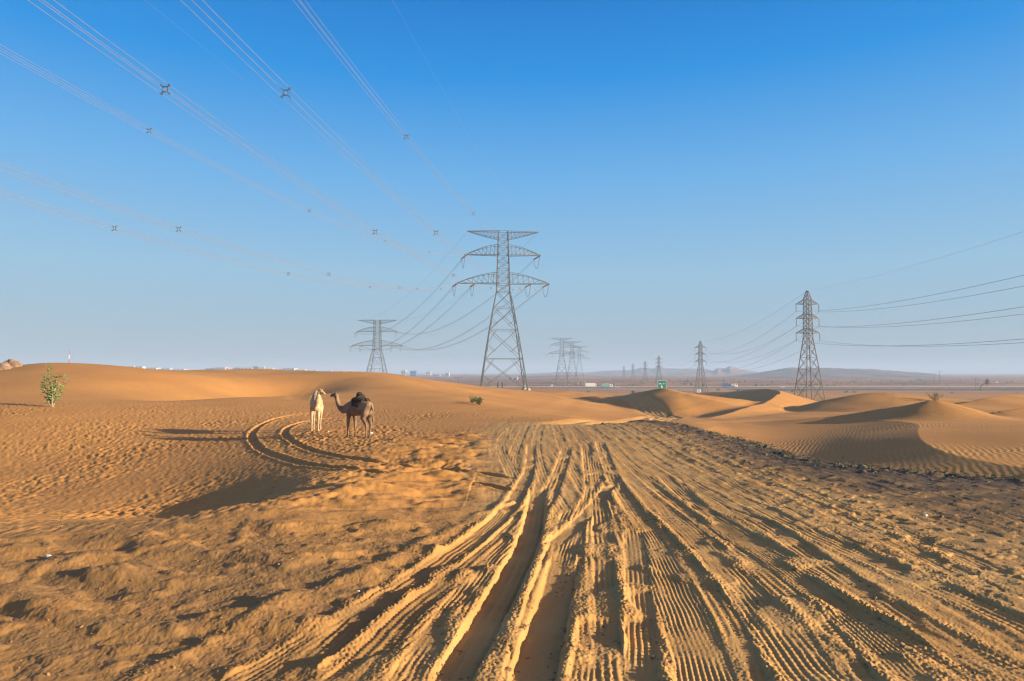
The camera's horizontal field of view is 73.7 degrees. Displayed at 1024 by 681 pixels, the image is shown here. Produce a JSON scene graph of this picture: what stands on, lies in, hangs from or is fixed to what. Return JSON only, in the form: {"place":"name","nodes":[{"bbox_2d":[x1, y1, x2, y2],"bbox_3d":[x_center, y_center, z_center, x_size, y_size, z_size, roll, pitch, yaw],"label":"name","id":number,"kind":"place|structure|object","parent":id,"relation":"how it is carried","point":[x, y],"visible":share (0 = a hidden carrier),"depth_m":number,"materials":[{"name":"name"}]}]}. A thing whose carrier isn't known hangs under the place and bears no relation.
{"place":"outdoors","nodes":[
{"label":"outdoors","id":0,"kind":"place"},
{"bbox_2d":[0,363,1023,680],"bbox_3d":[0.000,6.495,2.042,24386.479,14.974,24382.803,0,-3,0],"label":"ground","id":1,"kind":"structure","parent":0,"point":[128,463],"depth_m":12.09,"materials":[{"name":"beige sand"}]},
{"bbox_2d":[0,362,10,369],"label":"boulder","id":2,"kind":"object","parent":1,"relation":"on","point":[4,365],"visible":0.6,"depth_m":69.69,"materials":[{"name":"stone"}]},
{"bbox_2d":[5,359,22,367],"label":"boulder","id":3,"kind":"object","parent":1,"relation":"on","point":[12,363],"visible":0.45,"depth_m":71.56,"materials":[{"name":"stone"}]},
{"bbox_2d":[38,364,67,406],"bbox_3d":[-27.439,2.702,40.800,1.818,2.643,1.134,0,-3,0],"label":"desert shrub","id":4,"kind":"object","parent":1,"relation":"on","point":[50,396],"visible":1,"depth_m":40.87,"materials":[{"name":"green plant"}]},
{"bbox_2d":[215,367,228,369],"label":"building","id":5,"kind":"structure","parent":1,"relation":"on","point":[221,368],"depth_m":1888.73,"materials":[{"name":"white paint"}]},
{"bbox_2d":[282,368,297,369],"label":"building","id":6,"kind":"structure","parent":1,"relation":"on","point":[289,368],"depth_m":1886.74,"materials":[{"name":"paint"}]},
{"bbox_2d":[310,389,324,430],"bbox_3d":[-9.200,3.248,32.208,0.663,2.042,2.176,1,-3,-18],"label":"camel","id":7,"kind":"object","parent":1,"relation":"on","point":[316,403],"visible":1,"depth_m":31.90},
{"bbox_2d":[330,391,373,437],"bbox_3d":[-6.922,3.206,29.501,2.832,1.997,0.732,-2,-3,36],"label":"camel","id":8,"kind":"object","parent":1,"relation":"on","point":[360,404],"visible":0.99,"depth_m":29.01},
{"bbox_2d":[349,320,402,372],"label":"lattice pylon","id":9,"kind":"object","parent":1,"relation":"on","point":[379,344],"visible":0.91,"depth_m":439.44,"materials":[{"name":"metal"}]},
{"bbox_2d":[352,291,450,350],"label":"power cable","id":10,"kind":"object","parent":9,"relation":"attached to","point":[413,326],"visible":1,"depth_m":271.04,"materials":[{"name":"metal"}]},
{"bbox_2d":[357,263,458,334],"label":"power cable","id":11,"kind":"object","parent":9,"relation":"attached to","point":[423,302],"visible":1,"depth_m":266.72,"materials":[{"name":"metal"}]},
{"bbox_2d":[363,288,469,350],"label":"power cable","id":12,"kind":"object","parent":9,"relation":"attached to","point":[421,332],"visible":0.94,"depth_m":275.55,"materials":[{"name":"metal"}]},
{"bbox_2d":[399,287,524,349],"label":"power cable","id":13,"kind":"object","parent":9,"relation":"attached to","point":[463,333],"visible":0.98,"depth_m":286.92,"materials":[{"name":"metal"}]},
{"bbox_2d":[398,261,532,334],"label":"power cable","id":14,"kind":"object","parent":9,"relation":"hanging from","point":[470,312],"visible":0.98,"depth_m":286.08,"materials":[{"name":"metal"}]},
{"bbox_2d":[406,289,539,349],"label":"power cable","id":15,"kind":"object","parent":9,"relation":"attached to","point":[477,333],"visible":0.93,"depth_m":289.61,"materials":[{"name":"metal"}]},
{"bbox_2d":[401,370,406,375],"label":"building","id":16,"kind":"structure","parent":1,"relation":"on","point":[403,372],"depth_m":1893.47,"materials":[{"name":"paint"}]},
{"bbox_2d":[410,370,416,375],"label":"building","id":17,"kind":"structure","parent":1,"relation":"on","point":[413,373],"depth_m":1892.38,"materials":[{"name":"white paint"}]},
{"bbox_2d":[469,395,482,404],"bbox_3d":[-2.988,4.965,57.774,1.286,1.079,2.359,0,-3,0],"label":"bush","id":18,"kind":"object","parent":1,"relation":"on","point":[478,401],"visible":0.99,"depth_m":57.20,"materials":[{"name":"green plant"}]},
{"bbox_2d":[452,230,549,389],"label":"lattice pylon","id":19,"kind":"object","parent":1,"relation":"on","point":[511,300],"visible":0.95,"depth_m":214.60,"materials":[{"name":"metal"}]},
{"bbox_2d":[0,44,445,254],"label":"power cable","id":20,"kind":"object","parent":19,"relation":"attached to","point":[173,142],"visible":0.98,"depth_m":62.26,"materials":[{"name":"metal"}]},
{"bbox_2d":[0,190,453,289],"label":"power cable","id":21,"kind":"object","parent":19,"relation":"attached to","point":[173,242],"visible":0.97,"depth_m":67.50,"materials":[{"name":"metal"}]},
{"bbox_2d":[0,161,472,289],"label":"power cable","id":22,"kind":"object","parent":19,"relation":"attached to","point":[185,228],"visible":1,"depth_m":60.22,"materials":[{"name":"metal"}]},
{"bbox_2d":[28,0,528,290],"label":"power cable","id":23,"kind":"object","parent":19,"relation":"attached to","point":[219,126],"visible":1,"depth_m":34.57,"materials":[{"name":"metal"}]},
{"bbox_2d":[181,0,544,290],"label":"power cable","id":24,"kind":"object","parent":19,"relation":"attached to","point":[324,130],"visible":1,"depth_m":36.14,"materials":[{"name":"metal"}]},
{"bbox_2d":[293,0,529,254],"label":"power cable","id":25,"kind":"object","parent":19,"relation":"attached to","point":[388,109],"visible":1,"depth_m":55.77,"materials":[{"name":"metal"}]},
{"bbox_2d":[508,376,517,379],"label":"building","id":26,"kind":"structure","parent":1,"relation":"on","point":[514,377],"depth_m":993.64,"materials":[{"name":"grey paint"}]},
{"bbox_2d":[2,476,1023,680],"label":"sand clods","id":27,"kind":"object","parent":1,"relation":"on","point":[509,669],"visible":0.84,"depth_m":8.27,"materials":[{"name":"beige sand"}]},
{"bbox_2d":[549,338,575,384],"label":"lattice pylon","id":28,"kind":"object","parent":1,"relation":"on","point":[561,349],"visible":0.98,"depth_m":639.49,"materials":[{"name":"metal"}]},
{"bbox_2d":[563,341,583,383],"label":"lattice pylon","id":29,"kind":"object","parent":1,"relation":"on","point":[573,347],"visible":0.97,"depth_m":733.73,"materials":[{"name":"metal"}]},
{"bbox_2d":[568,350,589,381],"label":"lattice pylon","id":30,"kind":"object","parent":1,"relation":"on","point":[579,358],"visible":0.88,"depth_m":858.11,"materials":[{"name":"metal"}]},
{"bbox_2d":[642,361,647,380],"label":"slim pylon","id":31,"kind":"object","parent":1,"relation":"on","point":[645,365],"visible":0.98,"depth_m":879.11,"materials":[{"name":"metal"}]},
{"bbox_2d":[655,357,662,384],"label":"slim pylon","id":32,"kind":"object","parent":1,"relation":"on","point":[658,368],"visible":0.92,"depth_m":663.92,"materials":[{"name":"metal"}]},
{"bbox_2d":[657,380,665,388],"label":"road sign","id":33,"kind":"object","parent":1,"relation":"on","point":[661,384],"visible":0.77,"depth_m":299.37,"materials":[{"name":"metal"}]},
{"bbox_2d":[428,378,1017,392],"bbox_3d":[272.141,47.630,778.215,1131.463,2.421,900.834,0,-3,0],"label":"desert scrub","id":34,"kind":"object","parent":1,"relation":"on","point":[733,383],"visible":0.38,"depth_m":684.58,"materials":[{"name":"green plant"}]},
{"bbox_2d":[547,387,983,391],"bbox_3d":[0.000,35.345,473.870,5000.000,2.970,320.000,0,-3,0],"label":"highway verge","id":35,"kind":"structure","parent":1,"relation":"on","point":[642,389],"depth_m":496.50,"materials":[{"name":"brown sand"}]},
{"bbox_2d":[694,341,707,391],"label":"slim pylon","id":36,"kind":"object","parent":35,"relation":"on","point":[699,357],"visible":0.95,"depth_m":424.46,"materials":[{"name":"metal"}]},
{"bbox_2d":[482,386,1019,386],"bbox_3d":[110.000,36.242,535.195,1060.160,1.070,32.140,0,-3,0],"label":"guard rail","id":37,"kind":"object","parent":35,"relation":"on","point":[569,386],"visible":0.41,"depth_m":532.60,"materials":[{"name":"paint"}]},
{"bbox_2d":[596,419,1022,484],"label":"edge rubble","id":38,"kind":"object","parent":1,"relation":"on","point":[776,452],"visible":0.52,"depth_m":20.52,"materials":[{"name":"brown stone"}]},
{"bbox_2d":[794,291,825,399],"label":"slim pylon","id":39,"kind":"object","parent":1,"relation":"on","point":[808,328],"visible":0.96,"depth_m":200.03,"materials":[{"name":"metal"}]},
{"bbox_2d":[796,275,1022,311],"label":"power wire","id":40,"kind":"object","parent":39,"relation":"attached to","point":[913,298],"visible":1,"depth_m":120.61,"materials":[{"name":"metal"}]},
{"bbox_2d":[802,339,1018,345],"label":"power wire","id":41,"kind":"object","parent":39,"relation":"attached to","point":[935,344],"visible":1,"depth_m":113.79,"materials":[{"name":"metal"}]},
{"bbox_2d":[804,307,1019,326],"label":"power wire","id":42,"kind":"object","parent":39,"relation":"attached to","point":[925,320],"visible":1,"depth_m":116.28,"materials":[{"name":"metal"}]},
{"bbox_2d":[808,233,1017,290],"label":"earth wire","id":43,"kind":"object","parent":39,"relation":"attached to","point":[927,261],"visible":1,"depth_m":125.47,"materials":[{"name":"metal"}]},
{"bbox_2d":[821,314,1020,327],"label":"power wire","id":44,"kind":"object","parent":39,"relation":"attached to","point":[925,324],"visible":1,"depth_m":134.58,"materials":[{"name":"metal"}]},
{"bbox_2d":[824,341,1023,345],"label":"power wire","id":45,"kind":"object","parent":39,"relation":"attached to","point":[956,345],"visible":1,"depth_m":121.46,"materials":[{"name":"metal"}]},
{"bbox_2d":[840,286,1021,311],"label":"power wire","id":46,"kind":"object","parent":39,"relation":"attached to","point":[935,301],"visible":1,"depth_m":130.07,"materials":[{"name":"metal"}]},
{"bbox_2d":[671,421,1020,479],"bbox_3d":[10.338,4.027,26.417,4.457,0.795,21.530,0,-3,0],"label":"ground cover","id":47,"kind":"object","parent":1,"relation":"on","point":[759,444],"visible":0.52,"depth_m":19.91,"materials":[{"name":"brown plant"}]},
{"bbox_2d":[926,392,942,400],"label":"bush","id":48,"kind":"object","parent":1,"relation":"on","point":[935,398],"visible":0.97,"depth_m":107.82,"materials":[{"name":"green plant"}]},
{"bbox_2d":[0,0,1023,372],"label":"sky","id":49,"kind":"structure","parent":0,"point":[684,172],"materials":[{"name":"blue"}]},
{"bbox_2d":[443,375,643,378],"bbox_3d":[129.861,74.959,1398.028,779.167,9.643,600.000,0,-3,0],"label":"hills","id":50,"kind":"structure","parent":0,"point":[554,377],"depth_m":1271.87,"materials":[{"name":"grey stone"}]},
{"bbox_2d":[513,366,712,374],"bbox_3d":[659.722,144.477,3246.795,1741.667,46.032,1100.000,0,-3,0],"label":"hills","id":51,"kind":"structure","parent":0,"point":[652,371],"depth_m":2969.46,"materials":[{"name":"grey stone"}]},
{"bbox_2d":[505,387,818,387],"bbox_3d":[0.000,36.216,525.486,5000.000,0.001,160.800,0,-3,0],"label":"highway far lanes","id":52,"kind":"structure","parent":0,"point":[667,387],"depth_m":527.19,"materials":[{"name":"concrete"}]},
{"bbox_2d":[672,366,758,375],"bbox_3d":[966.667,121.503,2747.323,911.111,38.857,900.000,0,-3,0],"label":"hills","id":53,"kind":"structure","parent":0,"point":[730,371],"depth_m":2537.01,"materials":[{"name":"grey stone"}]},
{"bbox_2d":[729,367,950,378],"bbox_3d":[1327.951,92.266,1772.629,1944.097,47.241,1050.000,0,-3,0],"label":"hills","id":54,"kind":"structure","parent":0,"point":[790,372],"depth_m":1475.70,"materials":[{"name":"grey stone"}]},
{"bbox_2d":[733,389,1023,390],"bbox_3d":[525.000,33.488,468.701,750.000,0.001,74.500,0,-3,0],"label":"service road","id":55,"kind":"structure","parent":0,"point":[881,389],"depth_m":462.63,"materials":[{"name":"grey asphalt"}]},
{"bbox_2d":[941,387,1023,387],"bbox_3d":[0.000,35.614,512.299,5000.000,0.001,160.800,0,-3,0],"label":"highway","id":56,"kind":"structure","parent":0,"point":[981,387],"depth_m":527.64,"materials":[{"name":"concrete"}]},
{"bbox_2d":[585,383,598,387],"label":"truck","id":57,"kind":"object","parent":56,"relation":"on","point":[587,385],"visible":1,"depth_m":511.54,"materials":[{"name":"white paint"}]},
{"bbox_2d":[601,383,612,387],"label":"truck","id":58,"kind":"object","parent":56,"relation":"on","point":[603,385],"visible":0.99,"depth_m":510.88,"materials":[{"name":"teal paint"}]},
{"bbox_2d":[722,383,730,387],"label":"truck","id":59,"kind":"object","parent":56,"relation":"on","point":[727,385],"visible":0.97,"depth_m":513.63,"materials":[{"name":"blue paint"}]}
]}

